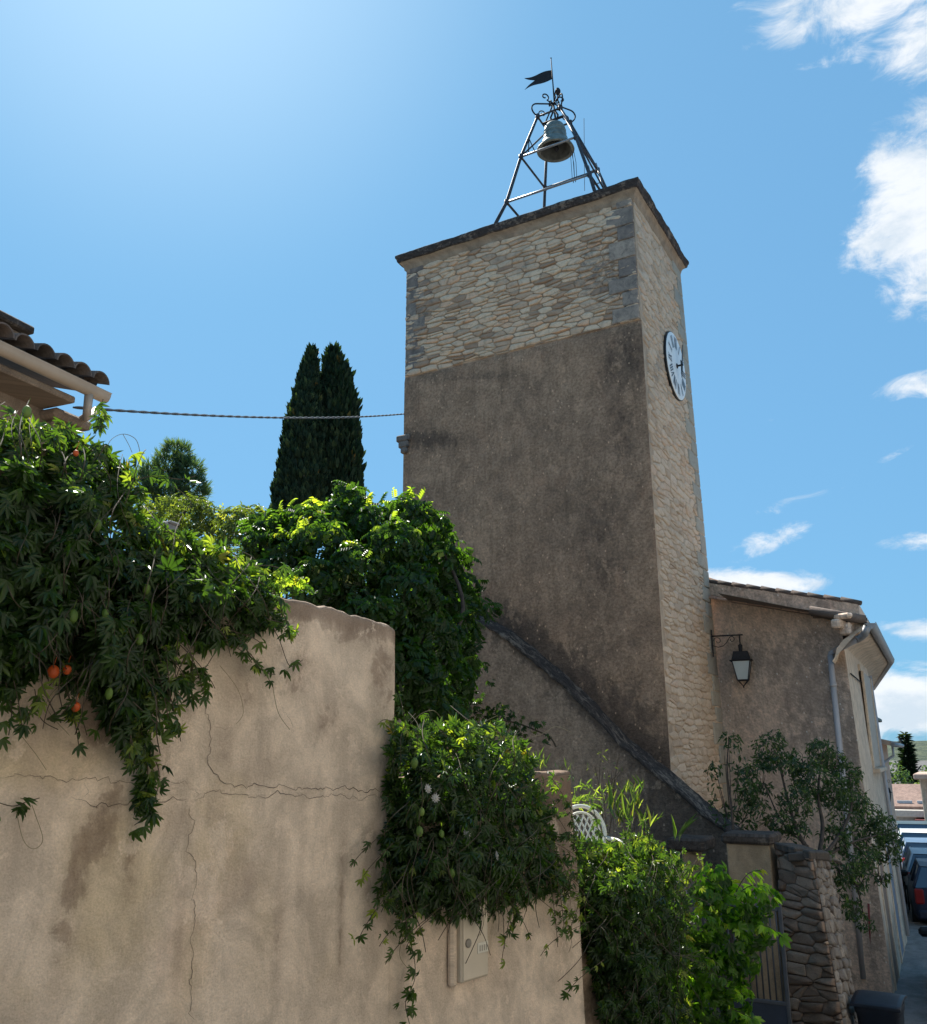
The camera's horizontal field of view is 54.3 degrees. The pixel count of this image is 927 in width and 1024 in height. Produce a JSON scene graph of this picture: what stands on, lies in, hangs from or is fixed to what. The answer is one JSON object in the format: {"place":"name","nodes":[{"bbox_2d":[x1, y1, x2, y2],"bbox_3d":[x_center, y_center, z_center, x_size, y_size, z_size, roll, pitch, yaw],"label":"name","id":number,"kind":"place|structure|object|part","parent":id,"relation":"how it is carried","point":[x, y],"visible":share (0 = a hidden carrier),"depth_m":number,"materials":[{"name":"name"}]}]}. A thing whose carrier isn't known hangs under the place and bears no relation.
{"place":"outdoors","nodes":[
{"label":"outdoors","id":0,"kind":"place"},
{"bbox_2d":[157,520,179,529],"bbox_3d":[-2.785,0.600,8.329,0.185,1.050,0.190,-7,-16,22],"label":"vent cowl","id":1,"kind":"object","parent":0,"point":[172,524],"visible":0.12,"depth_m":8.43,"materials":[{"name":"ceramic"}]},
{"bbox_2d":[132,436,215,520],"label":"pine tree","id":2,"kind":"object","parent":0,"point":[182,462],"visible":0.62,"depth_m":43.53,"materials":[{"name":"green plant"}]},
{"bbox_2d":[0,0,926,740],"label":"sky","id":3,"kind":"structure","parent":0,"point":[196,195],"materials":[{"name":"blue"}]},
{"bbox_2d":[713,761,926,1015],"bbox_3d":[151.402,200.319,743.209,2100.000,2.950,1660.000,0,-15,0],"label":"ground","id":4,"kind":"structure","parent":0,"point":[919,763],"depth_m":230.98,"materials":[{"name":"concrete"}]},
{"bbox_2d":[0,449,584,1023],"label":"boundary wall","id":5,"kind":"structure","parent":4,"relation":"on","point":[228,891],"depth_m":4.80,"materials":[{"name":"paint"}]},
{"bbox_2d":[0,397,301,848],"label":"passion vine","id":6,"kind":"object","parent":5,"relation":"attached to","point":[50,609],"visible":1,"depth_m":4.15,"materials":[{"name":"green plant"}]},
{"bbox_2d":[448,878,487,987],"bbox_3d":[0.027,2.744,5.941,0.109,0.640,0.338,-13,-19,38],"label":"meter box","id":7,"kind":"object","parent":5,"relation":"attached to","point":[462,937],"visible":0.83,"depth_m":5.85,"materials":[{"name":"beige plastic"}]},
{"bbox_2d":[462,878,487,980],"bbox_3d":[0.076,2.734,5.941,0.012,0.596,0.254,-13,-19,38],"label":"door","id":8,"kind":"structure","parent":7,"relation":"in","point":[476,966],"depth_m":5.89,"materials":[{"name":"beige plastic"}]},
{"bbox_2d":[348,693,602,1023],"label":"passion vine","id":9,"kind":"object","parent":5,"relation":"attached to","point":[459,852],"visible":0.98,"depth_m":5.70,"materials":[{"name":"green plant"}]},
{"bbox_2d":[533,747,573,769],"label":"grass tuft","id":10,"kind":"object","parent":5,"relation":"on","point":[542,761],"visible":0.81,"depth_m":7.62,"materials":[{"name":"green plant"}]},
{"bbox_2d":[395,177,730,818],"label":"bell tower","id":11,"kind":"structure","parent":4,"relation":"on","point":[547,444],"depth_m":16.94,"materials":[{"name":"stone"}]},
{"bbox_2d":[73,406,403,418],"bbox_3d":[-2.564,-1.547,13.925,0.037,3.455,9.506,-5,-16,16],"label":"overhead cable","id":12,"kind":"object","parent":11,"relation":"attached to","point":[164,413],"visible":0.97,"depth_m":11.89,"materials":[{"name":"black rubber"}]},
{"bbox_2d":[494,87,606,222],"bbox_3d":[2.168,-7.594,19.969,2.640,4.143,2.688,-8,-17,28],"label":"bell cage","id":13,"kind":"object","parent":11,"relation":"on","point":[583,150],"visible":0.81,"depth_m":19.73,"materials":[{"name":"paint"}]},
{"bbox_2d":[524,58,554,103],"bbox_3d":[1.742,-9.837,20.727,0.685,1.268,0.057,-4,-15,13],"label":"weather vane","id":14,"kind":"object","parent":13,"relation":"attached to","point":[543,77],"visible":1,"depth_m":20.76,"materials":[{"name":"metal"}]},
{"bbox_2d":[537,111,574,162],"bbox_3d":[2.035,-8.472,20.135,0.836,1.060,0.836,0,-15,0],"label":"bell","id":15,"kind":"object","parent":13,"relation":"hanging from","point":[554,131],"visible":0.91,"depth_m":20.06,"materials":[{"name":"grey metal"}]},
{"bbox_2d":[663,331,685,400],"bbox_3d":[4.300,-2.927,18.082,0.196,1.408,1.408,-8,-17,27],"label":"tower clock","id":16,"kind":"object","parent":11,"relation":"attached to","point":[674,364],"visible":1,"depth_m":17.94,"materials":[{"name":"ceramic"}]},
{"bbox_2d":[572,779,608,815],"bbox_3d":[1.319,3.014,9.435,0.481,0.449,0.368,-6,-16,20],"label":"shrub","id":17,"kind":"object","parent":4,"relation":"on","point":[577,799],"visible":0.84,"depth_m":9.47,"materials":[{"name":"green plant"}]},
{"bbox_2d":[587,749,627,833],"bbox_3d":[1.616,3.129,10.135,0.473,0.908,0.309,0,-15,0],"label":"wispy shrub","id":18,"kind":"object","parent":4,"relation":"on","point":[607,792],"visible":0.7,"depth_m":10.13,"materials":[{"name":"green plant"}]},
{"bbox_2d":[581,885,665,1023],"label":"terrace wall","id":19,"kind":"structure","parent":4,"relation":"on","point":[591,1005],"depth_m":7.21,"materials":[{"name":"paint"}]},
{"bbox_2d":[540,804,730,1023],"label":"passion vine","id":20,"kind":"object","parent":19,"relation":"attached to","point":[605,945],"visible":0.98,"depth_m":7.28,"materials":[{"name":"green plant"}]},
{"bbox_2d":[592,774,696,847],"bbox_3d":[1.816,3.108,9.293,0.797,0.809,1.035,-14,-20,41],"label":"reed clump","id":21,"kind":"object","parent":19,"relation":"on","point":[627,811],"visible":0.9,"depth_m":9.27,"materials":[{"name":"green plant"}]},
{"bbox_2d":[667,834,715,982],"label":"gate pillar","id":22,"kind":"structure","parent":4,"relation":"on","point":[693,845],"depth_m":11.67,"materials":[{"name":"grey stone"}]},
{"bbox_2d":[668,860,791,1023],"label":"trumpet vine","id":23,"kind":"object","parent":4,"relation":"on","point":[740,918],"visible":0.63,"depth_m":8.69,"materials":[{"name":"green plant"}]},
{"bbox_2d":[703,732,767,830],"bbox_3d":[3.698,3.719,12.350,0.819,1.404,0.435,0,-15,0],"label":"young tree","id":24,"kind":"object","parent":4,"relation":"on","point":[732,815],"visible":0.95,"depth_m":12.32,"materials":[{"name":"green plant"}]},
{"bbox_2d":[686,885,791,1023],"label":"garden gate","id":25,"kind":"structure","parent":4,"relation":"on","point":[770,1011],"depth_m":9.97,"materials":[{"name":"paint"}]},
{"bbox_2d":[721,830,785,1000],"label":"gate pillar","id":26,"kind":"structure","parent":4,"relation":"on","point":[748,851],"depth_m":10.90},
{"bbox_2d":[709,578,909,992],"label":"street house","id":27,"kind":"structure","parent":4,"relation":"on","point":[821,665],"depth_m":16.90,"materials":[{"name":"paint"}]},
{"bbox_2d":[711,630,752,687],"bbox_3d":[5.241,2.854,17.593,0.748,1.160,0.429,-6,-16,20],"label":"wall lantern","id":28,"kind":"object","parent":27,"relation":"attached to","point":[740,660],"depth_m":17.39,"materials":[{"name":"metal"}]},
{"bbox_2d":[857,664,887,772],"bbox_3d":[8.763,4.435,19.349,0.204,2.150,2.569,-8,-17,26],"label":"window","id":29,"kind":"structure","parent":27,"relation":"in","point":[874,746],"depth_m":19.10,"materials":[{"name":"beige wood"}]},
{"bbox_2d":[876,845,899,990],"bbox_3d":[7.445,7.056,15.920,0.131,2.268,1.230,-8,-17,26],"label":"door","id":30,"kind":"structure","parent":27,"relation":"in","point":[895,968],"depth_m":15.86,"materials":[{"name":"grey wood"}]},
{"bbox_2d":[885,839,904,962],"bbox_3d":[8.543,7.575,17.991,0.132,2.318,1.332,-8,-17,26],"label":"door","id":31,"kind":"structure","parent":27,"relation":"in","point":[890,867],"depth_m":17.92,"materials":[{"name":"grey wood"}]},
{"bbox_2d":[774,842,857,1023],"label":"stone wall","id":32,"kind":"structure","parent":4,"relation":"on","point":[821,991],"depth_m":10.27,"materials":[{"name":"grey stone"}]},
{"bbox_2d":[735,729,905,933],"bbox_3d":[5.201,4.413,12.571,2.941,2.729,1.304,4,-16,-17],"label":"privet tree","id":33,"kind":"object","parent":4,"relation":"on","point":[842,792],"visible":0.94,"depth_m":12.59,"materials":[{"name":"green plant"}]},
{"bbox_2d":[850,990,906,1023],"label":"wheelie bin","id":34,"kind":"object","parent":4,"relation":"on","point":[874,1007],"visible":1,"depth_m":9.77,"materials":[{"name":"black plastic"}]},
{"bbox_2d":[881,739,904,893],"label":"peach house","id":35,"kind":"structure","parent":4,"relation":"on","point":[892,744],"depth_m":28.13,"materials":[{"name":"paint"}]},
{"bbox_2d":[889,760,917,783],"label":"broadleaf tree","id":36,"kind":"object","parent":4,"relation":"on","point":[896,775],"visible":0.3,"depth_m":71.57,"materials":[{"name":"green plant"}]},
{"bbox_2d":[896,731,921,783],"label":"spire conifer","id":37,"kind":"object","parent":4,"relation":"on","point":[908,761],"visible":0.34,"depth_m":74.94,"materials":[{"name":"green plant"}]},
{"bbox_2d":[896,820,926,830],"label":"parked car","id":38,"kind":"object","parent":4,"relation":"on","point":[912,824],"visible":0.09,"depth_m":38.64,"materials":[{"name":"paint"}]},
{"bbox_3d":[19.104,13.488,38.307,1.560,0.430,0.320,-7,-16,22],"label":"rear window","id":39,"kind":"part","parent":38,"relation":"part of","materials":[{"name":"blue glass"}]},
{"bbox_2d":[898,828,926,844],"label":"parked car","id":40,"kind":"object","parent":4,"relation":"on","point":[919,833],"visible":0.09,"depth_m":34.40,"materials":[{"name":"paint"}]},
{"bbox_3d":[17.220,12.359,34.094,1.560,0.430,0.320,-7,-16,22],"label":"rear window","id":41,"kind":"part","parent":40,"relation":"part of","materials":[{"name":"blue glass"}]},
{"bbox_2d":[900,846,926,903],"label":"parked car","id":42,"kind":"object","parent":4,"relation":"on","point":[911,855],"visible":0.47,"depth_m":26.21,"materials":[{"name":"paint"}]},
{"bbox_3d":[13.451,10.000,25.694,1.560,0.430,0.320,-7,-16,22],"label":"rear window","id":43,"kind":"part","parent":42,"relation":"part of","materials":[{"name":"blue glass"}]},
{"bbox_2d":[900,837,926,865],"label":"parked car","id":44,"kind":"object","parent":4,"relation":"on","point":[914,842],"visible":0.15,"depth_m":30.22,"materials":[{"name":"paint"}]},
{"bbox_3d":[15.336,11.200,29.889,1.560,0.430,0.320,-7,-16,22],"label":"rear window","id":45,"kind":"part","parent":44,"relation":"part of","materials":[{"name":"blue glass"}]},
{"bbox_2d":[901,857,926,921],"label":"parked car","id":46,"kind":"object","parent":4,"relation":"on","point":[916,890],"visible":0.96,"depth_m":21.73,"materials":[{"name":"paint"}]},
{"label":"side windows","id":47,"kind":"part","parent":46,"relation":"part of","materials":[{"name":"black glass"}]},
{"bbox_3d":[11.566,8.727,21.519,1.560,0.430,0.320,-7,-16,22],"label":"rear window","id":48,"kind":"part","parent":46,"relation":"part of","materials":[{"name":"blue glass"}]},
{"bbox_2d":[913,772,926,820],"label":"house","id":49,"kind":"structure","parent":4,"relation":"on","point":[921,777],"depth_m":41.57,"materials":[{"name":"paint"}]},
{"bbox_2d":[918,926,926,936],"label":"parked car","id":50,"kind":"object","parent":4,"relation":"on","point":[922,931],"visible":1,"depth_m":15.23,"materials":[{"name":"paint"}]},
{"bbox_2d":[887,741,926,760],"bbox_3d":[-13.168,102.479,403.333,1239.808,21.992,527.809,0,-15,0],"label":"hills","id":51,"kind":"structure","parent":0,"point":[921,751],"depth_m":415.76,"materials":[{"name":"green plant"}]},
{"bbox_2d":[892,784,924,820],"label":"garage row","id":52,"kind":"object","parent":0,"point":[908,804],"visible":0.37,"depth_m":47.18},
{"bbox_2d":[897,800,914,820],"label":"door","id":53,"kind":"structure","parent":52,"relation":"in","point":[898,801],"depth_m":47.06,"materials":[{"name":"grey metal"}]},
{"bbox_2d":[894,909,926,1023],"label":"pavement","id":54,"kind":"structure","parent":0,"point":[912,983],"depth_m":16.04,"materials":[{"name":"grey asphalt"}]},
{"label":"garden terrace","id":55,"kind":"structure","parent":0,"visible":0},
{"bbox_2d":[0,310,111,443],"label":"tiled house","id":56,"kind":"structure","parent":55,"relation":"on","point":[38,373],"depth_m":8.81,"materials":[{"name":"beige paint"}]},
{"bbox_2d":[132,492,191,554],"bbox_3d":[-5.919,2.720,16.945,1.226,6.359,1.287,0,-15,0],"label":"bush","id":57,"kind":"object","parent":55,"relation":"on","point":[160,510],"visible":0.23,"depth_m":17.44,"materials":[{"name":"green plant"}]},
{"bbox_2d":[171,491,228,552],"bbox_3d":[-5.403,2.816,17.864,1.344,6.642,1.326,0,-15,0],"label":"bush","id":58,"kind":"object","parent":55,"relation":"on","point":[203,510],"visible":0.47,"depth_m":18.32,"materials":[{"name":"green plant"}]},
{"bbox_2d":[210,501,287,598],"bbox_3d":[-3.643,2.591,15.344,1.637,5.754,1.338,0,-15,0],"label":"bush","id":59,"kind":"object","parent":55,"relation":"on","point":[237,514],"visible":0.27,"depth_m":15.72,"materials":[{"name":"green plant"}]},
{"bbox_2d":[273,562,318,599],"bbox_3d":[-1.402,0.858,7.428,0.378,0.898,0.277,0,-15,0],"label":"shrub","id":60,"kind":"object","parent":55,"relation":"on","point":[301,584],"visible":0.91,"depth_m":7.47,"materials":[{"name":"green plant"}]},
{"bbox_2d":[269,342,331,517],"bbox_3d":[-5.920,1.357,32.787,2.596,16.358,2.702,0,-15,0],"label":"cypress","id":61,"kind":"object","parent":55,"relation":"on","point":[302,472],"visible":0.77,"depth_m":32.99,"materials":[{"name":"green plant"}]},
{"bbox_2d":[313,340,366,601],"bbox_3d":[-4.694,1.310,33.380,2.482,16.748,2.468,0,-15,0],"label":"cypress","id":62,"kind":"object","parent":55,"relation":"on","point":[345,452],"visible":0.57,"depth_m":34.02,"materials":[{"name":"green plant"}]},
{"bbox_2d":[232,480,503,755],"bbox_3d":[-1.077,1.367,12.948,4.393,4.214,2.763,4,-16,-17],"label":"wisteria","id":63,"kind":"object","parent":55,"relation":"on","point":[412,615],"visible":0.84,"depth_m":12.65,"materials":[{"name":"green plant"}]},
{"bbox_2d":[462,662,556,752],"bbox_3d":[0.661,2.872,13.258,1.409,1.432,0.956,-3,-15,8],"label":"ivy","id":64,"kind":"object","parent":63,"relation":"attached to","point":[501,713],"visible":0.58,"depth_m":12.95,"materials":[{"name":"green plant"}]},
{"bbox_2d":[393,693,454,776],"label":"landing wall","id":65,"kind":"structure","parent":55,"relation":"on","point":[399,721],"depth_m":15.69,"materials":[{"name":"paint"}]},
{"bbox_2d":[420,590,740,1009],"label":"sloping wall","id":66,"kind":"structure","parent":55,"relation":"on","point":[532,683],"depth_m":14.89,"materials":[{"name":"paint"}]},
{"bbox_2d":[572,804,626,880],"bbox_3d":[1.246,3.337,8.692,0.560,0.983,0.556,4,-16,-17],"label":"plastic chair","id":67,"kind":"object","parent":55,"relation":"on","point":[598,816],"visible":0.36,"depth_m":9.01,"materials":[{"name":"white plastic"}]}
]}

